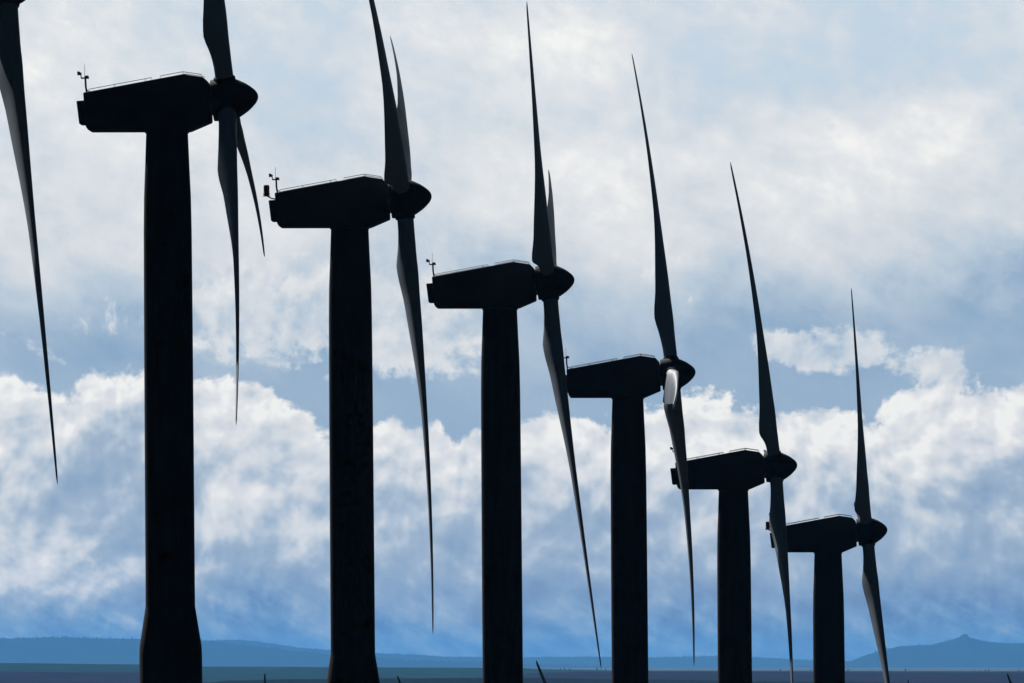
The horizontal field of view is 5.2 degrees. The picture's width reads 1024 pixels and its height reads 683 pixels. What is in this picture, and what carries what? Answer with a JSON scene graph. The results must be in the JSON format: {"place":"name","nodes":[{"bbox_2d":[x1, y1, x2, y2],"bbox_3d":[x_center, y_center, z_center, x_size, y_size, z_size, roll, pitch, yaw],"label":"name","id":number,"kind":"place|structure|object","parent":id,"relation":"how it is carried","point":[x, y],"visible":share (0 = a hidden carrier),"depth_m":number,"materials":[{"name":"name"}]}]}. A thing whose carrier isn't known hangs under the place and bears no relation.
{"place":"outdoors","nodes":[
{"label":"outdoors","id":0,"kind":"place"},
{"bbox_2d":[0,638,596,667],"bbox_3d":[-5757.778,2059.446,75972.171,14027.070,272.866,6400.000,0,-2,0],"label":"hills","id":1,"kind":"structure","parent":0,"point":[76,650],"depth_m":74946.62,"materials":[{"name":"blue"}]},
{"bbox_2d":[0,663,1023,682],"bbox_3d":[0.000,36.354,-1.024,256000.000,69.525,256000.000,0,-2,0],"label":"ground","id":2,"kind":"structure","parent":0,"point":[59,673],"depth_m":17550.38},
{"bbox_2d":[0,0,57,483],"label":"wind turbine","id":3,"kind":"object","parent":2,"relation":"on","point":[12,91],"visible":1,"depth_m":455.00,"materials":[{"name":"paint"}]},
{"bbox_2d":[76,0,264,682],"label":"wind turbine","id":4,"kind":"object","parent":2,"relation":"on","point":[166,115],"visible":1,"depth_m":512.83,"materials":[{"name":"paint"}]},
{"bbox_2d":[263,0,433,682],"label":"wind turbine","id":5,"kind":"object","parent":2,"relation":"on","point":[350,212],"visible":1,"depth_m":571.08,"materials":[{"name":"paint"}]},
{"bbox_2d":[0,636,1019,670],"bbox_3d":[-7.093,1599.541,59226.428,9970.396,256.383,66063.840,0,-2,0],"label":"woods","id":6,"kind":"object","parent":2,"relation":"on","point":[400,653],"visible":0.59,"depth_m":76078.10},
{"bbox_2d":[426,3,601,682],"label":"wind turbine","id":7,"kind":"object","parent":2,"relation":"on","point":[500,294],"visible":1,"depth_m":627.85,"materials":[{"name":"paint"}]},
{"bbox_2d":[536,660,546,682],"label":"wind turbine","id":8,"kind":"object","parent":2,"relation":"on","point":[541,674],"visible":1,"depth_m":1319.97,"materials":[{"name":"paint"}]},
{"bbox_2d":[564,55,695,682],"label":"wind turbine","id":9,"kind":"object","parent":2,"relation":"on","point":[626,385],"visible":1,"depth_m":690.83,"materials":[{"name":"paint"}]},
{"bbox_2d":[670,162,796,682],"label":"wind turbine","id":10,"kind":"object","parent":2,"relation":"on","point":[732,478],"visible":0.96,"depth_m":733.06,"materials":[{"name":"paint"}]},
{"bbox_2d":[765,288,889,682],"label":"wind turbine","id":11,"kind":"object","parent":2,"relation":"on","point":[828,541],"visible":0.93,"depth_m":788.99,"materials":[{"name":"paint"}]},
{"bbox_2d":[0,0,1023,660],"label":"sky","id":12,"kind":"structure","parent":0,"point":[873,148],"materials":[{"name":"blue"}]},
{"bbox_2d":[214,640,812,666],"bbox_3d":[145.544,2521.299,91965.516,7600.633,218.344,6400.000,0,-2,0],"label":"hills","id":13,"kind":"structure","parent":0,"point":[706,661],"depth_m":91243.81,"materials":[{"name":"blue"}]},
{"bbox_2d":[795,634,1023,666],"bbox_3d":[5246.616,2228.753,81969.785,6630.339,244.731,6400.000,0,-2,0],"label":"hills","id":14,"kind":"structure","parent":0,"point":[964,650],"depth_m":80985.85,"materials":[{"name":"blue"}]}
]}

